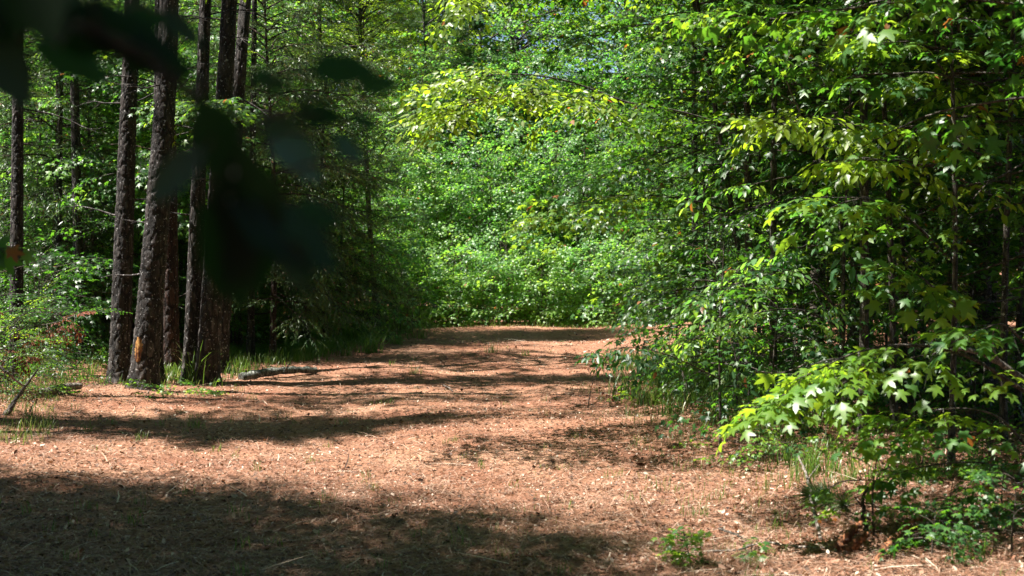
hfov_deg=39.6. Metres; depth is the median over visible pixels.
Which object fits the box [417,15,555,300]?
broadleaf tree
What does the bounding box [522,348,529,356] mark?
grass tuft
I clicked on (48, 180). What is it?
understory tree
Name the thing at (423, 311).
tall weed
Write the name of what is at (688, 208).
young tree
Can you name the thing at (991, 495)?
seedling
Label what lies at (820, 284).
shrub
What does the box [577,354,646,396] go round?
grass tuft
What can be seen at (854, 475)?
grass tuft
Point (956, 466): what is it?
seedling
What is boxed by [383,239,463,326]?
shrub
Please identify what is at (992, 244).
woodland tree
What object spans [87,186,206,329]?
shrub
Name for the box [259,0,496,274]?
woodland tree
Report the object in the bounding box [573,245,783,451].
oak sapling
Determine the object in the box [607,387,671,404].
seedling
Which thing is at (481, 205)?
young tree
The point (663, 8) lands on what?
woodland tree
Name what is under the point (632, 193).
sweetgum tree
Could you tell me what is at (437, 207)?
young tree
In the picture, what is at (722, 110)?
understory tree
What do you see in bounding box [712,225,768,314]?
shrub
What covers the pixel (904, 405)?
understory tree
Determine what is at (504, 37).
woodland tree
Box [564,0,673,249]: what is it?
woodland tree
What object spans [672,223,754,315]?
shrub
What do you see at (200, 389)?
seedling
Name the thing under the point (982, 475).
seedling
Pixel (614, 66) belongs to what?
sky
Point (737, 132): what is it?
understory tree
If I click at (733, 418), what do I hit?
grass tuft
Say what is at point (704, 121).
broadleaf tree
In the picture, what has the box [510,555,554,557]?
fallen twig
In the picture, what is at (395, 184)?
woodland tree
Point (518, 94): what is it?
hickory tree
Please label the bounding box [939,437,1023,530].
seedling
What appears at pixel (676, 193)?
young tree
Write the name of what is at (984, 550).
grass tuft
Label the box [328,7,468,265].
broadleaf tree
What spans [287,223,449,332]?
shrub
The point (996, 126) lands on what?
understory tree
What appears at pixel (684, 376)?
dead sapling
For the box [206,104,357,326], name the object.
woodland tree
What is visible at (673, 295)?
shrub
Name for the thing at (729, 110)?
understory tree
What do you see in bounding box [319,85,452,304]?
young tree
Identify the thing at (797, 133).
hickory tree
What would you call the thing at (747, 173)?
broadleaf tree
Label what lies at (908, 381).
shrub
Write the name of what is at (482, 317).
shrub
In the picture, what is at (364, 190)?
understory tree
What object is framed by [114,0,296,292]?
understory tree
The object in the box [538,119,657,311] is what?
young tree
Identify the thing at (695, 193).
broadleaf tree
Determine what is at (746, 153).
understory tree
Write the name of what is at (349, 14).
woodland tree
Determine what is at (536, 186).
young tree
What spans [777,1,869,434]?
broadleaf tree
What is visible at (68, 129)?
understory tree
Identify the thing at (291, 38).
sweetgum tree
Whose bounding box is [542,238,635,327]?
shrub
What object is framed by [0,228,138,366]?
shrub
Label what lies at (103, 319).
pine tree
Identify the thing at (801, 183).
woodland tree
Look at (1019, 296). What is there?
understory tree
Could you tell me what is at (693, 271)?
shrub
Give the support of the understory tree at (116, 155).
on the ground at (344, 374)
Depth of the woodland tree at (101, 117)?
25.25 m
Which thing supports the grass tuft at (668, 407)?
on the ground at (344, 374)
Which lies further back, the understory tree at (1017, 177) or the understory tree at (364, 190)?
the understory tree at (364, 190)
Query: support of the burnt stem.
on the ground at (344, 374)
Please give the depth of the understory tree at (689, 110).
16.74 m
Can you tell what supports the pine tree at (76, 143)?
on the ground at (344, 374)
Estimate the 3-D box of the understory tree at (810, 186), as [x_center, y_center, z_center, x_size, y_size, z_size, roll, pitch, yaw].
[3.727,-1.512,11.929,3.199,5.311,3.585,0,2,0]
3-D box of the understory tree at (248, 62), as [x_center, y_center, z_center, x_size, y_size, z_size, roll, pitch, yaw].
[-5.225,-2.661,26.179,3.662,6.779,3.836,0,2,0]
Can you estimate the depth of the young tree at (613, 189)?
29.89 m
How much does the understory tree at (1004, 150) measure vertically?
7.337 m
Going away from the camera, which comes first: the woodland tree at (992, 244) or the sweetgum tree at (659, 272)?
the sweetgum tree at (659, 272)
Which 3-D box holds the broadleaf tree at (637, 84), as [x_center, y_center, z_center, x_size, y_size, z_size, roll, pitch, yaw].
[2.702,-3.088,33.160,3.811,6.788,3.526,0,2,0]
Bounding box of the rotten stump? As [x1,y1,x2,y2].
[829,513,936,563]
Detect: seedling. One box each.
[118,379,178,399]
[176,377,229,395]
[579,350,612,407]
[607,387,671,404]
[650,525,711,565]
[672,423,801,470]
[720,425,823,465]
[732,537,774,564]
[797,416,942,538]
[864,496,997,568]
[877,436,972,485]
[898,465,1011,533]
[927,468,1023,555]
[933,417,1023,482]
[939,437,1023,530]
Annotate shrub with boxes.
[0,113,95,328]
[0,126,95,343]
[0,166,186,360]
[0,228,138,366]
[0,247,132,385]
[0,275,82,403]
[0,311,95,383]
[24,122,185,344]
[85,191,291,350]
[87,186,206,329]
[135,199,323,353]
[182,182,364,340]
[265,188,403,330]
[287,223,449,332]
[295,193,421,330]
[349,228,439,325]
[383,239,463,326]
[408,224,506,327]
[428,242,533,326]
[452,199,552,324]
[489,237,590,326]
[529,238,619,326]
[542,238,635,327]
[577,218,670,324]
[597,233,737,367]
[601,246,805,403]
[604,230,701,320]
[604,257,823,435]
[609,230,825,406]
[629,229,785,387]
[638,262,856,414]
[640,223,718,319]
[646,213,812,382]
[653,285,870,440]
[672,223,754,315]
[691,207,855,369]
[697,226,915,425]
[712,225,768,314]
[721,201,910,383]
[739,225,912,402]
[739,233,986,423]
[788,196,957,400]
[798,260,1023,433]
[845,209,1023,410]
[849,243,1023,432]
[914,226,1023,415]
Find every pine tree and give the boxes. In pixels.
[3,99,24,337]
[7,34,99,371]
[35,56,94,357]
[47,76,107,354]
[60,0,177,384]
[95,0,154,342]
[101,0,214,391]
[107,0,189,383]
[109,125,181,371]
[180,0,264,381]
[190,0,287,385]
[220,0,250,372]
[246,0,256,359]
[276,0,360,338]
[278,0,376,333]
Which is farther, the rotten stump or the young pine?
the young pine
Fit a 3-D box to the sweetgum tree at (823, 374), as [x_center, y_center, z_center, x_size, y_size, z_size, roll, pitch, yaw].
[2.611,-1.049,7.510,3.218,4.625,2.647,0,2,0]
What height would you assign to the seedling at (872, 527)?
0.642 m
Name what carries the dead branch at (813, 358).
hanging from the hickory tree at (797, 133)
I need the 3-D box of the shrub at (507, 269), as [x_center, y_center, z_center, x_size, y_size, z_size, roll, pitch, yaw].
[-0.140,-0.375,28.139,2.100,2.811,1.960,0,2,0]
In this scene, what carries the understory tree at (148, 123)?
on the ground at (344, 374)
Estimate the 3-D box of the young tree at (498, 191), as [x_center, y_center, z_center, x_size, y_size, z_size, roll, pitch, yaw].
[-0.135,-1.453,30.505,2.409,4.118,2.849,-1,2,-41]
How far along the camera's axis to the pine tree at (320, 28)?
24.44 m
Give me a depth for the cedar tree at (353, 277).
22.29 m
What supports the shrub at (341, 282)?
on the ground at (344, 374)
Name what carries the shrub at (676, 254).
on the ground at (344, 374)
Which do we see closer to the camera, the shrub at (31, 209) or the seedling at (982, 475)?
the seedling at (982, 475)
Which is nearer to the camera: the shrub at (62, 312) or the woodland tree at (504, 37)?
the shrub at (62, 312)
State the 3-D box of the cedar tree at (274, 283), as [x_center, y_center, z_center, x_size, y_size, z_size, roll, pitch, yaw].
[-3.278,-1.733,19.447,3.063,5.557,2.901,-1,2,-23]
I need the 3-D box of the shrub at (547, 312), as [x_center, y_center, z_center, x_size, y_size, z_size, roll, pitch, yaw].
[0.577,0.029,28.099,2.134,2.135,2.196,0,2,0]
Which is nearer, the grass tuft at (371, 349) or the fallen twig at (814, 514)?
the fallen twig at (814, 514)
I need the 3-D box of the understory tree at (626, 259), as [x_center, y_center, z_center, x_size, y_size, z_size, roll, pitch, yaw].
[2.414,-0.449,18.324,3.304,2.871,3.311,1,2,27]
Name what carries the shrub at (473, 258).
on the ground at (344, 374)
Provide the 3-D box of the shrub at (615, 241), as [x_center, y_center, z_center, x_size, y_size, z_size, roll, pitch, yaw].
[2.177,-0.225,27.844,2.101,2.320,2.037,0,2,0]
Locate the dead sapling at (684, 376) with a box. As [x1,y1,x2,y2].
[681,336,695,400]
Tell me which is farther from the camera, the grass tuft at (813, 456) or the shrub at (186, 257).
the shrub at (186, 257)
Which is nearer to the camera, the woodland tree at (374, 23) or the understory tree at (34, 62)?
the understory tree at (34, 62)
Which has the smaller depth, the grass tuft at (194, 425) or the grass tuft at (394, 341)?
the grass tuft at (194, 425)
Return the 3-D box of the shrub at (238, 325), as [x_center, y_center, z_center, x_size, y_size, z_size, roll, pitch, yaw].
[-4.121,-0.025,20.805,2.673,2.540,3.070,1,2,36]
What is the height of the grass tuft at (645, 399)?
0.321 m
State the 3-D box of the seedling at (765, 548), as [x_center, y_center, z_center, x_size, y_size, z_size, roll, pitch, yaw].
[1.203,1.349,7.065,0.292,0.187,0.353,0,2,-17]
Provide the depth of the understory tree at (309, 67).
25.89 m
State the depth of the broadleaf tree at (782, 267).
18.25 m
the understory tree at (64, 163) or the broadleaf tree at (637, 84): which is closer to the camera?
the understory tree at (64, 163)
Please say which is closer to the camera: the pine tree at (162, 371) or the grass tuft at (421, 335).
the pine tree at (162, 371)
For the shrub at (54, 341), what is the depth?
13.69 m
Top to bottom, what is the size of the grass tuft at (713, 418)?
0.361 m
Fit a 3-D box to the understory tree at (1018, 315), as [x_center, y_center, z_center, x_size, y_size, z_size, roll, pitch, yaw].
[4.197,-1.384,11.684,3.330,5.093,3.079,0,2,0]
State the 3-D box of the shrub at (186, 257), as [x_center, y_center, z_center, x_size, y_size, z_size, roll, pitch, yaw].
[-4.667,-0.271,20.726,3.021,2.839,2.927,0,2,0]
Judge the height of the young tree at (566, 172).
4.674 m
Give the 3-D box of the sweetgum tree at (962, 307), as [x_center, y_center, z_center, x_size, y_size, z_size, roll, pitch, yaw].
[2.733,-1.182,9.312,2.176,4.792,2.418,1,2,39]
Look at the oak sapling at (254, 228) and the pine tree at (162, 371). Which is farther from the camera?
the pine tree at (162, 371)
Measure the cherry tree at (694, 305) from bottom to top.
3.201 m
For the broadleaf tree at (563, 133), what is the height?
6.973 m
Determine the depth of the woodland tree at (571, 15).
34.25 m
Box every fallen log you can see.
[36,383,82,397]
[238,363,317,379]
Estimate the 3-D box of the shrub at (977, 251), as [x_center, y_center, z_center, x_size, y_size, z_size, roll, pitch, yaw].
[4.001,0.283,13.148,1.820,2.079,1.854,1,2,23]
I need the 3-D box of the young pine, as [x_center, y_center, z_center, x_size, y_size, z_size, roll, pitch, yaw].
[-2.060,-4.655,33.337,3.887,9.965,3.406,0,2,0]
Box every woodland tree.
[0,34,143,330]
[2,0,216,327]
[179,0,396,158]
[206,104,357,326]
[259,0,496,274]
[271,0,560,249]
[272,0,492,282]
[351,111,469,283]
[352,0,532,227]
[376,0,580,287]
[383,0,641,287]
[441,0,604,283]
[489,0,719,300]
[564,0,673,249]
[570,0,754,250]
[606,0,876,267]
[622,2,873,233]
[697,5,970,305]
[733,1,1021,334]
[898,23,1020,300]
[906,6,1022,334]
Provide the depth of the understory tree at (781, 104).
13.34 m
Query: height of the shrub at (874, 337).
1.801 m
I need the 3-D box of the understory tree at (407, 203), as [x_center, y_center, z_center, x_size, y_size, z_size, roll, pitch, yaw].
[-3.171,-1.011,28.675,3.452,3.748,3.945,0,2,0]
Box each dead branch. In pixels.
[755,357,815,373]
[781,80,827,176]
[919,301,979,413]
[950,330,1023,378]
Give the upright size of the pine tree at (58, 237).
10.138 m
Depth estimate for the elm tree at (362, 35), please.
24.19 m
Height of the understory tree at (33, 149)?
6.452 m
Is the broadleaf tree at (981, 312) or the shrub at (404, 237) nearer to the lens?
the broadleaf tree at (981, 312)
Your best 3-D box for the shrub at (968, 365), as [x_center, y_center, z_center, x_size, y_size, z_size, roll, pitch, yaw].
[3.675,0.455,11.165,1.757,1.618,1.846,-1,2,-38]
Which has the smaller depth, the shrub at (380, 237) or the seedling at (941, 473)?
the seedling at (941, 473)
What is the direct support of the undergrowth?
on the ground at (344, 374)
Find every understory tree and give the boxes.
[0,0,215,346]
[0,1,149,332]
[0,34,70,315]
[0,38,147,280]
[0,38,185,334]
[0,49,136,319]
[25,1,216,313]
[47,0,307,344]
[53,1,216,256]
[105,0,359,347]
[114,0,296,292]
[178,0,386,319]
[180,0,326,244]
[185,46,424,344]
[236,0,366,316]
[246,89,413,318]
[264,87,444,341]
[327,151,438,320]
[571,137,830,346]
[587,1,847,356]
[598,1,927,364]
[605,0,844,367]
[624,0,949,372]
[644,0,974,363]
[656,9,1022,402]
[662,0,916,304]
[669,2,875,293]
[688,0,1023,383]
[689,1,1023,414]
[739,0,1022,356]
[758,0,1023,412]
[781,0,1021,388]
[794,49,935,340]
[807,0,1023,338]
[820,1,1023,426]
[831,0,1023,400]
[840,11,1023,341]
[859,6,1023,361]
[885,4,1023,313]
[904,1,1023,281]
[943,2,1022,296]
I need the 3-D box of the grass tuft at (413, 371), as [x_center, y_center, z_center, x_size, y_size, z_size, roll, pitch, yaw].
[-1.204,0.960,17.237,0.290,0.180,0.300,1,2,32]
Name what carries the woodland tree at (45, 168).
on the ground at (344, 374)
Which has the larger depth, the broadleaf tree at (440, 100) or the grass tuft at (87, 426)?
the broadleaf tree at (440, 100)
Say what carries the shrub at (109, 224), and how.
on the ground at (344, 374)
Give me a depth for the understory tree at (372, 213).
27.58 m
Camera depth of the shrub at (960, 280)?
12.33 m
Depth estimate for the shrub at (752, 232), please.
11.94 m
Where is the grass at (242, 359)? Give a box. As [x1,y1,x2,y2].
[0,317,1023,575]
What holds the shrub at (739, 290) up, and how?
on the ground at (344, 374)
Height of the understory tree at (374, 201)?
4.848 m
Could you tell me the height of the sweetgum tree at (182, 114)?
4.654 m
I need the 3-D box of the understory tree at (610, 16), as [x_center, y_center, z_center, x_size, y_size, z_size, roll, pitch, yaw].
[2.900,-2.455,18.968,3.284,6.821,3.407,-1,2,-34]
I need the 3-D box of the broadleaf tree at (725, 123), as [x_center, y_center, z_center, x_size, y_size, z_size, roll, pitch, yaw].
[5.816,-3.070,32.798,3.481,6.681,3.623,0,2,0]
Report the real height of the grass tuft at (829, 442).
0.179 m
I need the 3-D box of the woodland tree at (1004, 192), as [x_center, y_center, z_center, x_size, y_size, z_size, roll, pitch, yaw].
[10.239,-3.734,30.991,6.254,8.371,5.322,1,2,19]
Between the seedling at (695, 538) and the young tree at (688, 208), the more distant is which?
the young tree at (688, 208)
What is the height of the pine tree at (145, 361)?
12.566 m
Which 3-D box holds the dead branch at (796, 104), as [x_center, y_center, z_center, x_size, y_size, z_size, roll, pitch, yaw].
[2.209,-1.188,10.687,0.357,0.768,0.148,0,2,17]
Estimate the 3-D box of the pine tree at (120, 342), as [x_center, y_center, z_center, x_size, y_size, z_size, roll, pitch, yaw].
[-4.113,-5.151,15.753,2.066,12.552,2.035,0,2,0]
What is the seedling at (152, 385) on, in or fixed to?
on the ground at (344, 374)
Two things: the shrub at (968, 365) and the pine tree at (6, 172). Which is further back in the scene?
the pine tree at (6, 172)
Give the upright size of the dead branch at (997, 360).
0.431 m
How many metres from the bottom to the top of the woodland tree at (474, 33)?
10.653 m
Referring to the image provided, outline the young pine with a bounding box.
[350,0,501,294]
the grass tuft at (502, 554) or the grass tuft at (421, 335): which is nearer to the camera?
the grass tuft at (502, 554)
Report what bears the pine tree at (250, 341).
on the ground at (344, 374)
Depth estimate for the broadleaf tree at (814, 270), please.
21.44 m
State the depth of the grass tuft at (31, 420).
12.11 m
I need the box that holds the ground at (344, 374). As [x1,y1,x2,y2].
[0,260,1023,575]
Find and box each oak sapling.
[0,0,404,313]
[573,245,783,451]
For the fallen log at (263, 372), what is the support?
on the ground at (344, 374)
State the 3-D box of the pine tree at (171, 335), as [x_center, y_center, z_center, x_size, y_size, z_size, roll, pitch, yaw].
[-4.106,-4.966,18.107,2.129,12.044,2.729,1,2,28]
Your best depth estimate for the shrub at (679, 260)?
13.93 m
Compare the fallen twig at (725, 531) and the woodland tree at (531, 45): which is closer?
the fallen twig at (725, 531)
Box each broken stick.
[0,365,36,397]
[3,369,38,415]
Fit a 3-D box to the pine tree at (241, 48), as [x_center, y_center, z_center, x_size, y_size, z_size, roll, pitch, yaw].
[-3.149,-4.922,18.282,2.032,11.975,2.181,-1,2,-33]
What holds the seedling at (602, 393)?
on the ground at (344, 374)
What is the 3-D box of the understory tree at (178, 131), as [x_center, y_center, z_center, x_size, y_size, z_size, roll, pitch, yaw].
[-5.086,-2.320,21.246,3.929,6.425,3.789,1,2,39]
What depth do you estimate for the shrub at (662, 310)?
14.39 m
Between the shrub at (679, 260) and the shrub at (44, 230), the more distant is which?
the shrub at (44, 230)
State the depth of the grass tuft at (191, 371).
16.09 m
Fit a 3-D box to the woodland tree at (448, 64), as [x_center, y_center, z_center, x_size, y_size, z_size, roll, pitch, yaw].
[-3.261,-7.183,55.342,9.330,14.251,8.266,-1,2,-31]
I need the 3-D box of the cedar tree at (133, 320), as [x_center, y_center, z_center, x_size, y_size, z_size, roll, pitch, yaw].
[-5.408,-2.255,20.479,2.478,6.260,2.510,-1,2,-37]
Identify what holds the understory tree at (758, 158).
on the ground at (344, 374)
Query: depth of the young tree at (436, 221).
29.76 m
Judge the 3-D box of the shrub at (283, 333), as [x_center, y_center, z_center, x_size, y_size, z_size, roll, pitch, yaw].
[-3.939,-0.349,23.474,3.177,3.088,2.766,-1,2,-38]
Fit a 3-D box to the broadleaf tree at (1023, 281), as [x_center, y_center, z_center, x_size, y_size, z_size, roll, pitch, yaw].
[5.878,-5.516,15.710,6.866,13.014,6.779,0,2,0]
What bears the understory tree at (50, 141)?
on the ground at (344, 374)
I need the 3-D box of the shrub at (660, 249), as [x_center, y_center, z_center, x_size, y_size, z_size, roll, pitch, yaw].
[1.897,0.493,12.883,2.001,2.040,1.866,0,2,0]
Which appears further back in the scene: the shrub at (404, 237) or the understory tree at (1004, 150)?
the shrub at (404, 237)
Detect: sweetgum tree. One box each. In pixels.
[54,4,260,305]
[134,0,347,326]
[493,0,883,369]
[565,73,826,368]
[641,0,1023,364]
[643,0,1021,432]
[694,0,1023,527]
[763,0,1023,465]
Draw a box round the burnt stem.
[854,487,869,539]
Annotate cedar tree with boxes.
[0,0,149,348]
[38,1,216,344]
[175,0,393,357]
[247,30,410,340]
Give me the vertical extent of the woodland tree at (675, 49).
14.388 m
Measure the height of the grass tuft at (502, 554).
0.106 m
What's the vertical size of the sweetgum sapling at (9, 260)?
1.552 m
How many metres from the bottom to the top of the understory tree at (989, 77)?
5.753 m
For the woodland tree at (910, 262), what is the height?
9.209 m
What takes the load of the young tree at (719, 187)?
on the ground at (344, 374)
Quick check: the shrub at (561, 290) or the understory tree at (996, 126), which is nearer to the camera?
the understory tree at (996, 126)
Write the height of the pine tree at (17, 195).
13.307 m
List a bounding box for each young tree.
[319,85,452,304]
[370,124,475,308]
[392,109,505,315]
[432,125,540,314]
[453,122,565,310]
[486,108,605,312]
[503,92,634,314]
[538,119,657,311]
[576,95,688,308]
[609,107,719,306]
[642,115,741,301]
[676,112,766,278]
[730,105,837,306]
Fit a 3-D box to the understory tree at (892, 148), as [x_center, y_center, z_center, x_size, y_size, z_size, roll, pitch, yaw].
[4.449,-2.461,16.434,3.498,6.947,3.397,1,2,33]
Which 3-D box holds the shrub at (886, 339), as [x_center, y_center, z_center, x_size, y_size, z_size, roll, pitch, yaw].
[3.593,0.178,13.700,1.912,2.201,1.734,-1,2,-23]
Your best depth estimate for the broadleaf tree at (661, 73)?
32.64 m
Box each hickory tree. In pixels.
[194,0,981,402]
[720,0,1023,443]
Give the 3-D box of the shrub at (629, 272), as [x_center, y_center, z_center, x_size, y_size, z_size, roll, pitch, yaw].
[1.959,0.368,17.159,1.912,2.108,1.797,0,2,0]
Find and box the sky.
[262,0,723,249]
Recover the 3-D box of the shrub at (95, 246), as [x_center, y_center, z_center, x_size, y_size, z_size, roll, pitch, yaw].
[-6.068,-0.755,21.448,2.990,3.775,2.873,-1,2,-39]
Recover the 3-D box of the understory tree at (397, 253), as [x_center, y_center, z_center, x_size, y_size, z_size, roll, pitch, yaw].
[-2.929,-1.332,23.434,3.708,4.604,3.742,0,2,0]
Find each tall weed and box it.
[363,268,411,329]
[380,257,423,334]
[387,266,434,331]
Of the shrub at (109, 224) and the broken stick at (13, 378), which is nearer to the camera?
the broken stick at (13, 378)
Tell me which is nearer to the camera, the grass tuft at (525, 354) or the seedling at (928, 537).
the seedling at (928, 537)
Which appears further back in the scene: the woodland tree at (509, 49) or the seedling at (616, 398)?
the woodland tree at (509, 49)
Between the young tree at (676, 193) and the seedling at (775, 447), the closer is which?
the seedling at (775, 447)
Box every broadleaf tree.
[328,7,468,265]
[367,37,514,295]
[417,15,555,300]
[449,9,579,279]
[473,2,607,292]
[512,0,741,366]
[521,12,647,253]
[558,20,690,289]
[602,3,729,277]
[658,44,757,255]
[695,15,793,369]
[703,37,800,242]
[743,0,833,389]
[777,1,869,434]
[777,7,785,344]
[809,2,822,338]
[922,1,993,404]
[1020,112,1023,359]
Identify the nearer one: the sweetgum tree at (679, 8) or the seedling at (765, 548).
the seedling at (765, 548)
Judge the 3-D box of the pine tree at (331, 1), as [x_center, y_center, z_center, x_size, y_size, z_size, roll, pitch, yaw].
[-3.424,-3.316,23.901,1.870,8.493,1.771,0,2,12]
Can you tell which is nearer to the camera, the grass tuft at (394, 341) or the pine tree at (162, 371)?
the pine tree at (162, 371)
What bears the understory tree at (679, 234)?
on the ground at (344, 374)
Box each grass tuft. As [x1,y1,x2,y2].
[21,414,41,425]
[75,416,104,431]
[162,345,232,386]
[166,363,180,380]
[187,414,213,428]
[353,322,393,353]
[386,327,404,344]
[405,364,423,373]
[410,324,426,338]
[484,338,503,352]
[494,540,523,558]
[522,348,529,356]
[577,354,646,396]
[630,378,674,406]
[641,379,692,417]
[693,387,731,426]
[728,403,757,429]
[786,431,847,471]
[809,430,845,451]
[821,455,871,481]
[949,529,996,563]
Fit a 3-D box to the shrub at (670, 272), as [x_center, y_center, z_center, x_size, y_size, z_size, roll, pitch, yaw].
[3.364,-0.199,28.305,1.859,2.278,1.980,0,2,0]
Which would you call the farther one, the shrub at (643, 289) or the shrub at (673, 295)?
the shrub at (673, 295)
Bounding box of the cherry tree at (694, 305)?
[661,28,1023,427]
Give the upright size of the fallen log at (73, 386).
0.122 m
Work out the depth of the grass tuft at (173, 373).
16.48 m
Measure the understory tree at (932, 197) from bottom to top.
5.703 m
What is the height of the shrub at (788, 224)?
2.124 m
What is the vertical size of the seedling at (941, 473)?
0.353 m
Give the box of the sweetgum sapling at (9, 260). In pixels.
[0,237,36,276]
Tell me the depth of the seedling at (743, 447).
9.87 m
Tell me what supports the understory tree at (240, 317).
on the ground at (344, 374)
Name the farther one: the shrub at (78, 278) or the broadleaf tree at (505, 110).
the broadleaf tree at (505, 110)
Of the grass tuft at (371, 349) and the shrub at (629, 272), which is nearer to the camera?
the shrub at (629, 272)
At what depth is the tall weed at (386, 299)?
25.18 m
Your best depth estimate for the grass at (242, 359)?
12.21 m
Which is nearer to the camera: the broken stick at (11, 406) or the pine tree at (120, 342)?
the broken stick at (11, 406)
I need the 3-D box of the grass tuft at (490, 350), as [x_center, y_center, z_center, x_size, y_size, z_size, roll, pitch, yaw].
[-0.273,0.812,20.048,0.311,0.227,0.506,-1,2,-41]
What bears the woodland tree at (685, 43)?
on the ground at (344, 374)
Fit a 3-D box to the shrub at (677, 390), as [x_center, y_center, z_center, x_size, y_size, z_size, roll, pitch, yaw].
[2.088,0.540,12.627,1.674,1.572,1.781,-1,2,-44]
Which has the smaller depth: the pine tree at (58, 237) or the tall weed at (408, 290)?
the pine tree at (58, 237)
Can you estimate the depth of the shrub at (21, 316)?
13.65 m
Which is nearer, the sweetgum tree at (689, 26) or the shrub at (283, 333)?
the sweetgum tree at (689, 26)
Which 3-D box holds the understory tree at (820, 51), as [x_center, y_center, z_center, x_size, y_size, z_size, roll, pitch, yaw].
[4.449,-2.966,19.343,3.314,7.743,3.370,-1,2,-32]
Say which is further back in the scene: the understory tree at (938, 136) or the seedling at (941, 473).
the understory tree at (938, 136)
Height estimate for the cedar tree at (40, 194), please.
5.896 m
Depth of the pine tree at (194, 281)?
16.29 m
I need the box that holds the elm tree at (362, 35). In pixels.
[280,0,466,334]
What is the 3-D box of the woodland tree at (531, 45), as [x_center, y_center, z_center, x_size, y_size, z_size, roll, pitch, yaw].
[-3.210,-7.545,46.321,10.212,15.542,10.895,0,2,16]
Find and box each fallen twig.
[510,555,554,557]
[709,534,828,551]
[718,527,746,540]
[798,456,821,540]
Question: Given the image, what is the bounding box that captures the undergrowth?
[0,298,1023,482]
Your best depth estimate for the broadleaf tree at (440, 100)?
32.45 m
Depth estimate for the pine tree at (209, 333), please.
16.07 m
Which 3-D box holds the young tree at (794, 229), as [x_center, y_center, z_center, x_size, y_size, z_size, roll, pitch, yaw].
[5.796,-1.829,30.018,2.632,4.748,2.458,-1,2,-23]
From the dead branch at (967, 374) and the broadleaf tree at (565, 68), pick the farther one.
the broadleaf tree at (565, 68)
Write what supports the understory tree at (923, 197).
on the ground at (344, 374)
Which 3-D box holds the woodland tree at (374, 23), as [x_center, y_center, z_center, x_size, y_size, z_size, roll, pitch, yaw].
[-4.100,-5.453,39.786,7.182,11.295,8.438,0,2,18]

